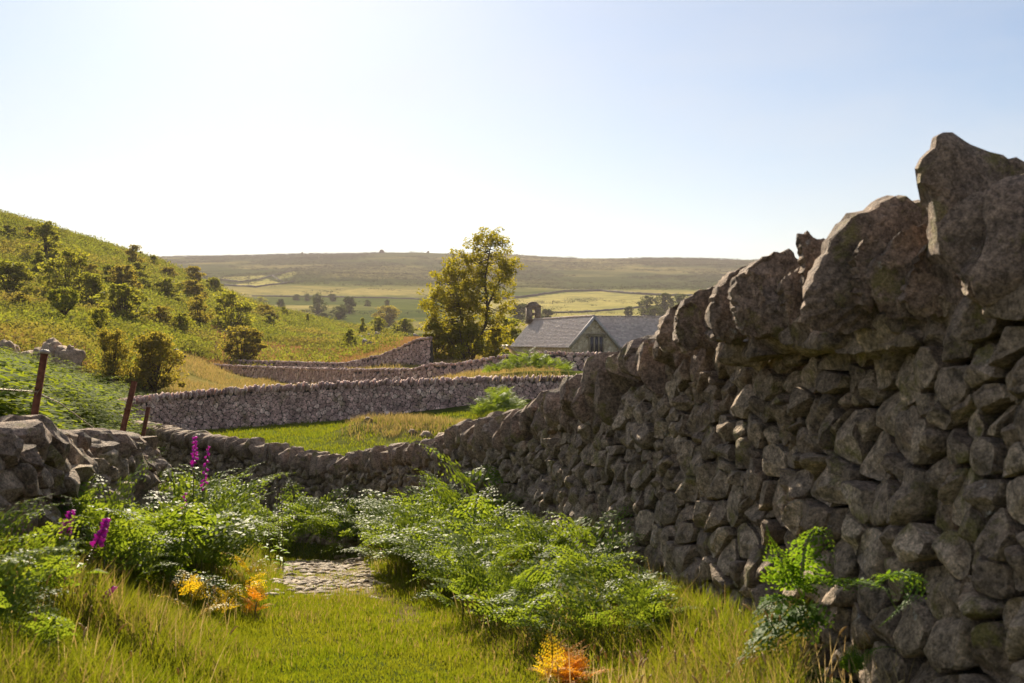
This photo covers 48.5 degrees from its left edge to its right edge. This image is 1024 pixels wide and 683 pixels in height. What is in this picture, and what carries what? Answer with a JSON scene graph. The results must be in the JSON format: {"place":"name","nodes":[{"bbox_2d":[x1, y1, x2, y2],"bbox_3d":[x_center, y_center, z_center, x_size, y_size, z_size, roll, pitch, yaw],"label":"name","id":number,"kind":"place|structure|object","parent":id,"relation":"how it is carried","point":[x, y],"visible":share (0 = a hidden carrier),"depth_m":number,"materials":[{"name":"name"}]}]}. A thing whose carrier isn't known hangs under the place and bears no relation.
{"place":"outdoors","nodes":[
{"label":"outdoors","id":0,"kind":"place"},
{"bbox_2d":[0,219,388,395],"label":"hillside","id":1,"kind":"structure","parent":0,"point":[139,390],"depth_m":118.87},
{"bbox_2d":[0,259,38,290],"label":"shrub","id":2,"kind":"object","parent":1,"relation":"on","point":[15,271],"visible":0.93,"depth_m":145.00,"materials":[{"name":"green plant"}]},
{"bbox_2d":[0,338,85,372],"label":"rock outcrop","id":3,"kind":"object","parent":1,"relation":"on","point":[58,349],"visible":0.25,"depth_m":65.30,"materials":[{"name":"stone"}]},
{"bbox_2d":[24,219,62,257],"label":"shrub","id":4,"kind":"object","parent":1,"relation":"on","point":[42,231],"visible":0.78,"depth_m":197.24,"materials":[{"name":"green plant"}]},
{"bbox_2d":[45,286,80,314],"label":"shrub","id":5,"kind":"object","parent":1,"relation":"on","point":[61,302],"visible":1,"depth_m":107.30,"materials":[{"name":"green plant"}]},
{"bbox_2d":[36,246,91,294],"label":"shrub","id":6,"kind":"object","parent":1,"relation":"on","point":[51,268],"visible":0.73,"depth_m":147.47,"materials":[{"name":"green plant"}]},
{"bbox_2d":[69,271,108,305],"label":"shrub","id":7,"kind":"object","parent":1,"relation":"on","point":[93,282],"visible":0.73,"depth_m":140.71,"materials":[{"name":"green plant"}]},
{"bbox_2d":[87,307,111,329],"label":"shrub","id":8,"kind":"object","parent":1,"relation":"on","point":[100,313],"visible":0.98,"depth_m":94.71,"materials":[{"name":"green plant"}]},
{"bbox_2d":[87,327,134,381],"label":"shrub","id":9,"kind":"object","parent":1,"relation":"on","point":[116,350],"visible":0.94,"depth_m":65.66,"materials":[{"name":"green plant"}]},
{"bbox_2d":[87,282,157,320],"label":"shrub","id":10,"kind":"object","parent":1,"relation":"on","point":[121,303],"visible":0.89,"depth_m":131.88,"materials":[{"name":"green plant"}]},
{"bbox_2d":[107,265,145,288],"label":"shrub","id":11,"kind":"object","parent":1,"relation":"on","point":[119,276],"visible":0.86,"depth_m":179.05,"materials":[{"name":"green plant"}]},
{"bbox_2d":[124,329,191,391],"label":"shrub","id":12,"kind":"object","parent":1,"relation":"on","point":[152,365],"visible":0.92,"depth_m":67.47,"materials":[{"name":"green plant"}]},
{"bbox_2d":[151,277,182,297],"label":"shrub","id":13,"kind":"object","parent":1,"relation":"on","point":[165,284],"visible":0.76,"depth_m":201.47,"materials":[{"name":"green plant"}]},
{"bbox_2d":[168,312,195,333],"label":"shrub","id":14,"kind":"object","parent":1,"relation":"on","point":[182,321],"visible":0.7,"depth_m":139.32,"materials":[{"name":"green plant"}]},
{"bbox_2d":[182,279,209,298],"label":"shrub","id":15,"kind":"object","parent":1,"relation":"on","point":[189,287],"visible":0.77,"depth_m":220.01,"materials":[{"name":"green plant"}]},
{"bbox_2d":[186,295,216,323],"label":"shrub","id":16,"kind":"object","parent":1,"relation":"on","point":[196,304],"visible":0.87,"depth_m":165.32,"materials":[{"name":"green plant"}]},
{"bbox_2d":[0,209,412,389],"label":"bracken cover","id":17,"kind":"object","parent":1,"relation":"on","point":[39,318],"visible":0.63,"depth_m":153.22,"materials":[{"name":"plant"}]},
{"bbox_2d":[0,317,421,382],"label":"rusty grass","id":18,"kind":"structure","parent":1,"relation":"on","point":[407,339],"depth_m":127.81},
{"bbox_2d":[211,289,256,327],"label":"shrub","id":19,"kind":"object","parent":1,"relation":"on","point":[231,320],"visible":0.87,"depth_m":175.84,"materials":[{"name":"green plant"}]},
{"bbox_2d":[214,325,267,359],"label":"shrub","id":20,"kind":"object","parent":1,"relation":"on","point":[254,343],"visible":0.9,"depth_m":127.81,"materials":[{"name":"green plant"}]},
{"bbox_2d":[263,547,403,599],"bbox_3d":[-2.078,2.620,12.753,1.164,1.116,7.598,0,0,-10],"label":"path","id":21,"kind":"structure","parent":0,"point":[350,571],"depth_m":12.14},
{"bbox_2d":[173,409,507,488],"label":"field grass","id":22,"kind":"structure","parent":0,"point":[287,433],"depth_m":38.34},
{"bbox_2d":[339,411,476,440],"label":"mound grass","id":23,"kind":"structure","parent":0,"point":[423,417],"depth_m":36.84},
{"bbox_2d":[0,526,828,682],"bbox_3d":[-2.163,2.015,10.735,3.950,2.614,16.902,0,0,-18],"label":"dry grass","id":24,"kind":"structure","parent":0,"point":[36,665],"depth_m":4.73,"materials":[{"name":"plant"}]},
{"bbox_2d":[0,524,829,682],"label":"grass","id":25,"kind":"structure","parent":0,"point":[264,637],"depth_m":5.04,"materials":[{"name":"plant"}]},
{"bbox_2d":[24,332,858,682],"bbox_3d":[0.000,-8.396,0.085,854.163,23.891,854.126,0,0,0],"label":"ground","id":26,"kind":"structure","parent":0,"point":[192,376],"depth_m":33.95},
{"bbox_2d":[0,497,53,564],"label":"bracken fern","id":27,"kind":"object","parent":26,"relation":"on","point":[3,543],"visible":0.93,"depth_m":4.43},
{"bbox_2d":[0,493,62,559],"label":"bracken fern","id":28,"kind":"object","parent":26,"relation":"on","point":[18,519],"visible":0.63,"depth_m":4.78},
{"bbox_2d":[0,549,76,628],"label":"bracken fern","id":29,"kind":"object","parent":26,"relation":"on","point":[5,606],"visible":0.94,"depth_m":3.83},
{"bbox_2d":[2,602,78,650],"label":"bracken fern","id":30,"kind":"object","parent":26,"relation":"on","point":[47,620],"visible":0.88,"depth_m":3.88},
{"bbox_2d":[31,349,49,414],"bbox_3d":[-2.982,0.864,6.958,0.065,1.633,0.320,0,0,43],"label":"fence post","id":31,"kind":"object","parent":26,"relation":"on","point":[44,354],"visible":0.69,"depth_m":7.02,"materials":[{"name":"wood"}]},
{"bbox_2d":[0,537,83,605],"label":"bracken fern","id":32,"kind":"object","parent":26,"relation":"on","point":[60,572],"visible":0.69,"depth_m":4.40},
{"bbox_2d":[0,546,93,589],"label":"bracken fern","id":33,"kind":"object","parent":26,"relation":"on","point":[19,564],"visible":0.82,"depth_m":4.08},
{"bbox_2d":[0,514,94,566],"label":"bracken fern","id":34,"kind":"object","parent":26,"relation":"on","point":[47,528],"visible":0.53,"depth_m":4.84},
{"bbox_2d":[0,346,167,450],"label":"bracken cover","id":35,"kind":"object","parent":26,"relation":"on","point":[82,397],"visible":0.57,"depth_m":22.05,"materials":[{"name":"plant"}]},
{"bbox_2d":[0,414,175,575],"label":"dry stone wall","id":36,"kind":"structure","parent":26,"relation":"on","point":[41,455],"depth_m":5.78,"materials":[{"name":"stone"}]},
{"bbox_2d":[73,512,110,587],"bbox_3d":[-1.908,0.973,5.062,0.159,0.442,0.294,0,0,-43],"label":"foxglove","id":37,"kind":"object","parent":26,"relation":"on","point":[100,535],"visible":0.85,"depth_m":5.01,"materials":[{"name":"purple plant"}]},
{"bbox_2d":[50,474,145,569],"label":"bracken fern","id":38,"kind":"object","parent":26,"relation":"on","point":[95,506],"visible":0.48,"depth_m":5.83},
{"bbox_2d":[55,452,163,579],"bbox_3d":[-2.033,0.955,5.782,0.578,0.783,0.515,0,0,-28],"label":"bracken fern","id":39,"kind":"object","parent":26,"relation":"on","point":[121,545],"visible":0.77,"depth_m":5.77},
{"bbox_2d":[120,381,136,430],"bbox_3d":[-3.378,1.204,9.559,0.444,1.748,0.061,0,0,-30],"label":"fence post","id":40,"kind":"object","parent":26,"relation":"on","point":[128,406],"visible":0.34,"depth_m":9.62,"materials":[{"name":"wood"}]},
{"bbox_2d":[92,500,185,587],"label":"bracken fern","id":41,"kind":"object","parent":26,"relation":"on","point":[150,528],"visible":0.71,"depth_m":6.10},
{"bbox_2d":[114,492,212,563],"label":"bracken fern","id":42,"kind":"object","parent":26,"relation":"on","point":[166,528],"visible":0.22,"depth_m":6.66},
{"bbox_2d":[120,500,214,579],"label":"bracken fern","id":43,"kind":"object","parent":26,"relation":"on","point":[175,528],"visible":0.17,"depth_m":7.13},
{"bbox_2d":[136,524,236,606],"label":"bracken fern","id":44,"kind":"object","parent":26,"relation":"on","point":[170,570],"visible":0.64,"depth_m":6.63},
{"bbox_2d":[155,468,217,528],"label":"bracken fern","id":45,"kind":"object","parent":26,"relation":"on","point":[178,489],"visible":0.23,"depth_m":8.16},
{"bbox_2d":[150,570,235,617],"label":"bracken fern","id":46,"kind":"object","parent":26,"relation":"on","point":[194,584],"visible":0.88,"depth_m":5.92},
{"bbox_2d":[149,480,237,590],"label":"bracken fern","id":47,"kind":"object","parent":26,"relation":"on","point":[215,502],"visible":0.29,"depth_m":7.70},
{"bbox_2d":[127,490,279,588],"bbox_3d":[-2.027,1.312,7.145,0.926,0.766,1.093,0,0,20],"label":"bracken fern","id":48,"kind":"object","parent":26,"relation":"on","point":[222,528],"visible":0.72,"depth_m":7.10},
{"bbox_2d":[197,584,241,617],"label":"bracken fern","id":49,"kind":"object","parent":26,"relation":"on","point":[225,600],"visible":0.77,"depth_m":6.82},
{"bbox_2d":[160,476,278,586],"bbox_3d":[-2.164,1.484,8.294,0.965,0.933,0.960,0,0,-22],"label":"bracken fern","id":50,"kind":"object","parent":26,"relation":"on","point":[215,561],"visible":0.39,"depth_m":8.35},
{"bbox_2d":[180,462,278,568],"bbox_3d":[-2.178,1.433,8.684,0.815,1.095,0.788,0,0,-21],"label":"bracken fern","id":51,"kind":"object","parent":26,"relation":"on","point":[245,540],"visible":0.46,"depth_m":8.64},
{"bbox_2d":[220,552,267,606],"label":"bracken fern","id":52,"kind":"object","parent":26,"relation":"on","point":[250,581],"visible":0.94,"depth_m":7.62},
{"bbox_2d":[234,583,272,617],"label":"bracken fern","id":53,"kind":"object","parent":26,"relation":"on","point":[254,597],"visible":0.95,"depth_m":7.30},
{"bbox_2d":[246,502,302,554],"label":"bracken fern","id":54,"kind":"object","parent":26,"relation":"on","point":[271,515],"visible":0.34,"depth_m":16.44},
{"bbox_2d":[259,479,315,547],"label":"bracken fern","id":55,"kind":"object","parent":26,"relation":"on","point":[291,499],"visible":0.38,"depth_m":16.93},
{"bbox_2d":[263,519,323,560],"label":"bracken fern","id":56,"kind":"object","parent":26,"relation":"on","point":[297,530],"visible":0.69,"depth_m":15.89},
{"bbox_2d":[272,496,344,558],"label":"bracken fern","id":57,"kind":"object","parent":26,"relation":"on","point":[310,505],"visible":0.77,"depth_m":16.36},
{"bbox_2d":[284,484,355,556],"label":"bracken fern","id":58,"kind":"object","parent":26,"relation":"on","point":[332,514],"visible":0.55,"depth_m":16.66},
{"bbox_2d":[229,337,433,367],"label":"dry stone wall","id":59,"kind":"structure","parent":26,"relation":"on","point":[419,350],"depth_m":102.99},
{"bbox_2d":[307,516,358,552],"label":"bracken fern","id":60,"kind":"object","parent":26,"relation":"on","point":[329,533],"visible":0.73,"depth_m":16.14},
{"bbox_2d":[304,513,364,547],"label":"bracken fern","id":61,"kind":"object","parent":26,"relation":"on","point":[346,531],"visible":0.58,"depth_m":15.97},
{"bbox_2d":[318,493,371,549],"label":"bracken fern","id":62,"kind":"object","parent":26,"relation":"on","point":[343,511],"visible":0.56,"depth_m":16.05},
{"bbox_2d":[115,373,576,430],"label":"dry stone wall","id":63,"kind":"structure","parent":26,"relation":"on","point":[253,405],"depth_m":45.09,"materials":[{"name":"stone"}]},
{"bbox_2d":[145,347,568,394],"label":"meadow grass","id":64,"kind":"structure","parent":26,"relation":"on","point":[204,368],"depth_m":91.30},
{"bbox_2d":[344,498,397,574],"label":"bracken fern","id":65,"kind":"object","parent":26,"relation":"on","point":[369,513],"visible":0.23,"depth_m":11.73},
{"bbox_2d":[360,498,427,577],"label":"bracken fern","id":66,"kind":"object","parent":26,"relation":"on","point":[388,550],"visible":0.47,"depth_m":10.60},
{"bbox_2d":[352,506,444,581],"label":"bracken fern","id":67,"kind":"object","parent":26,"relation":"on","point":[385,530],"visible":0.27,"depth_m":10.55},
{"bbox_2d":[348,486,449,580],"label":"bracken fern","id":68,"kind":"object","parent":26,"relation":"on","point":[406,515],"visible":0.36,"depth_m":10.45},
{"bbox_2d":[214,350,600,384],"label":"dry stone wall","id":69,"kind":"structure","parent":26,"relation":"on","point":[293,374],"depth_m":81.79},
{"bbox_2d":[358,496,469,577],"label":"bracken fern","id":70,"kind":"object","parent":26,"relation":"on","point":[412,540],"visible":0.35,"depth_m":9.38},
{"bbox_2d":[376,471,465,524],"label":"bracken fern","id":71,"kind":"object","parent":26,"relation":"on","point":[431,492],"visible":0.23,"depth_m":11.16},
{"bbox_2d":[364,494,489,589],"bbox_3d":[-0.506,1.687,9.031,0.939,0.932,1.068,0,0,-40],"label":"bracken fern","id":72,"kind":"object","parent":26,"relation":"on","point":[423,534],"visible":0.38,"depth_m":9.09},
{"bbox_2d":[380,515,483,596],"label":"bracken fern","id":73,"kind":"object","parent":26,"relation":"on","point":[414,552],"visible":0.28,"depth_m":8.56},
{"bbox_2d":[418,322,455,359],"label":"shrub","id":74,"kind":"object","parent":26,"relation":"on","point":[437,331],"visible":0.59,"depth_m":103.44,"materials":[{"name":"green plant"}]},
{"bbox_2d":[400,536,489,598],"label":"bracken fern","id":75,"kind":"object","parent":26,"relation":"on","point":[435,570],"visible":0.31,"depth_m":7.90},
{"bbox_2d":[412,554,497,620],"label":"bracken fern","id":76,"kind":"object","parent":26,"relation":"on","point":[458,588],"visible":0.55,"depth_m":6.78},
{"bbox_2d":[409,466,508,526],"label":"bracken fern","id":77,"kind":"object","parent":26,"relation":"on","point":[443,502],"visible":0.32,"depth_m":10.31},
{"bbox_2d":[402,486,522,539],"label":"bracken fern","id":78,"kind":"object","parent":26,"relation":"on","point":[482,506],"visible":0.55,"depth_m":9.25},
{"bbox_2d":[409,441,517,520],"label":"bracken fern","id":79,"kind":"object","parent":26,"relation":"on","point":[476,476],"visible":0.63,"depth_m":10.28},
{"bbox_2d":[439,321,492,360],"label":"shrub","id":80,"kind":"object","parent":26,"relation":"on","point":[461,350],"visible":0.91,"depth_m":102.54,"materials":[{"name":"green plant"}]},
{"bbox_2d":[416,226,527,358],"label":"tall tree","id":81,"kind":"object","parent":26,"relation":"on","point":[458,304],"visible":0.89,"depth_m":104.56,"materials":[{"name":"green plant"}]},
{"bbox_2d":[407,522,549,597],"bbox_3d":[-0.200,1.462,6.960,0.896,0.696,0.892,0,0,8],"label":"bracken fern","id":82,"kind":"object","parent":26,"relation":"on","point":[474,549],"visible":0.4,"depth_m":7.01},
{"bbox_2d":[445,515,517,570],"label":"bracken fern","id":83,"kind":"object","parent":26,"relation":"on","point":[497,551],"visible":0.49,"depth_m":7.55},
{"bbox_2d":[436,542,533,629],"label":"bracken fern","id":84,"kind":"object","parent":26,"relation":"on","point":[474,582],"visible":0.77,"depth_m":6.34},
{"bbox_2d":[465,384,528,417],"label":"bracken clump","id":85,"kind":"object","parent":26,"relation":"on","point":[484,405],"visible":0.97,"depth_m":42.30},
{"bbox_2d":[480,327,514,357],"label":"shrub","id":86,"kind":"object","parent":26,"relation":"on","point":[497,348],"visible":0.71,"depth_m":105.60,"materials":[{"name":"green plant"}]},
{"bbox_2d":[460,504,549,548],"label":"bracken fern","id":87,"kind":"object","parent":26,"relation":"on","point":[492,521],"visible":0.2,"depth_m":8.62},
{"bbox_2d":[451,553,571,635],"bbox_3d":[-0.071,1.384,5.892,0.678,0.545,0.526,0,0,-34],"label":"bracken fern","id":88,"kind":"object","parent":26,"relation":"on","point":[518,578],"visible":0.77,"depth_m":5.93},
{"bbox_2d":[481,586,569,651],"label":"bracken fern","id":89,"kind":"object","parent":26,"relation":"on","point":[530,610],"visible":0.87,"depth_m":5.44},
{"bbox_2d":[481,346,575,372],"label":"bracken clump","id":90,"kind":"object","parent":26,"relation":"on","point":[538,361],"visible":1,"depth_m":59.47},
{"bbox_2d":[465,521,605,575],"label":"bracken fern","id":91,"kind":"object","parent":26,"relation":"on","point":[532,539],"visible":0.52,"depth_m":7.13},
{"bbox_2d":[481,571,602,619],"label":"bracken fern","id":92,"kind":"object","parent":26,"relation":"on","point":[551,583],"visible":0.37,"depth_m":5.89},
{"bbox_2d":[487,522,598,573],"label":"bracken fern","id":93,"kind":"object","parent":26,"relation":"on","point":[517,536],"visible":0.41,"depth_m":7.34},
{"bbox_2d":[484,549,605,604],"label":"bracken fern","id":94,"kind":"object","parent":26,"relation":"on","point":[536,562],"visible":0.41,"depth_m":6.35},
{"bbox_2d":[495,508,598,558],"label":"bracken fern","id":95,"kind":"object","parent":26,"relation":"on","point":[530,522],"visible":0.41,"depth_m":7.49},
{"bbox_2d":[532,629,567,682],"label":"bracken fern","id":96,"kind":"object","parent":26,"relation":"on","point":[550,663],"visible":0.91,"depth_m":4.72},
{"bbox_2d":[526,639,592,682],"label":"bracken fern","id":97,"kind":"object","parent":26,"relation":"on","point":[570,659],"visible":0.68,"depth_m":4.75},
{"bbox_2d":[104,132,1023,682],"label":"dry stone wall","id":98,"kind":"structure","parent":26,"relation":"on","point":[852,382],"depth_m":4.26,"materials":[{"name":"stone"}]},
{"bbox_2d":[726,525,928,671],"bbox_3d":[0.958,0.881,3.620,0.423,0.546,1.096,0,0,0],"label":"wall fern","id":99,"kind":"object","parent":98,"relation":"attached to","point":[792,616],"depth_m":3.97,"materials":[{"name":"plant"}]},
{"bbox_2d":[838,645,895,675],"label":"fern","id":100,"kind":"object","parent":98,"relation":"attached to","point":[858,661],"visible":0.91,"depth_m":3.74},
{"bbox_2d":[524,572,629,643],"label":"bracken fern","id":101,"kind":"object","parent":26,"relation":"on","point":[599,615],"visible":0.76,"depth_m":5.26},
{"bbox_2d":[501,578,653,633],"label":"bracken fern","id":102,"kind":"object","parent":26,"relation":"on","point":[560,604],"visible":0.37,"depth_m":5.47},
{"bbox_2d":[526,515,628,564],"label":"bracken fern","id":103,"kind":"object","parent":26,"relation":"on","point":[562,537],"visible":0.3,"depth_m":7.04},
{"bbox_2d":[500,302,661,355],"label":"chapel","id":104,"kind":"structure","parent":26,"relation":"on","point":[586,333],"depth_m":121.88,"materials":[{"name":"stone"}]},
{"bbox_2d":[586,333,606,352],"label":"window","id":105,"kind":"structure","parent":104,"relation":"in","point":[595,340],"depth_m":117.86,"materials":[{"name":"stone"}]},
{"bbox_2d":[551,645,617,682],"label":"bracken fern","id":106,"kind":"object","parent":26,"relation":"on","point":[576,673],"visible":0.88,"depth_m":4.70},
{"bbox_2d":[528,504,649,579],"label":"bracken fern","id":107,"kind":"object","parent":26,"relation":"on","point":[593,537],"visible":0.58,"depth_m":6.51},
{"bbox_2d":[529,552,677,612],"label":"bracken fern","id":108,"kind":"object","parent":26,"relation":"on","point":[597,575],"visible":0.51,"depth_m":5.65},
{"bbox_2d":[542,543,677,596],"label":"bracken fern","id":109,"kind":"object","parent":26,"relation":"on","point":[616,557],"visible":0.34,"depth_m":6.01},
{"bbox_2d":[568,563,691,631],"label":"bracken fern","id":110,"kind":"object","parent":26,"relation":"on","point":[655,593],"visible":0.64,"depth_m":5.29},
{"bbox_2d":[602,578,709,635],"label":"bracken fern","id":111,"kind":"object","parent":26,"relation":"on","point":[660,610],"visible":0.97,"depth_m":4.98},
{"bbox_2d":[158,253,754,333],"bbox_3d":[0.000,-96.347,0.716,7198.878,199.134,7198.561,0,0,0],"label":"hills","id":112,"kind":"structure","parent":0,"point":[605,277],"depth_m":1278.47,"materials":[{"name":"plant"}]},
{"bbox_2d":[371,305,401,325],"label":"shrub","id":113,"kind":"object","parent":112,"relation":"on","point":[388,317],"visible":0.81,"depth_m":524.64,"materials":[{"name":"green plant"}]},
{"bbox_2d":[158,251,758,325],"bbox_3d":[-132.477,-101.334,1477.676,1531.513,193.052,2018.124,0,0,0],"label":"hill scrub","id":114,"kind":"object","parent":112,"relation":"on","point":[641,262],"visible":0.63,"depth_m":1767.15,"materials":[{"name":"plant"}]},
{"bbox_2d":[478,289,692,300],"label":"field wall","id":115,"kind":"structure","parent":112,"relation":"on","point":[571,290],"depth_m":1063.20,"materials":[{"name":"stone"}]},
{"bbox_2d":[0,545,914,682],"bbox_3d":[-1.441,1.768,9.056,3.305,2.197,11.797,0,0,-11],"label":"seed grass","id":116,"kind":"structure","parent":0,"point":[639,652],"depth_m":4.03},
{"bbox_2d":[0,0,1023,259],"label":"sky","id":117,"kind":"structure","parent":0,"point":[591,129],"materials":[{"name":"blue"}]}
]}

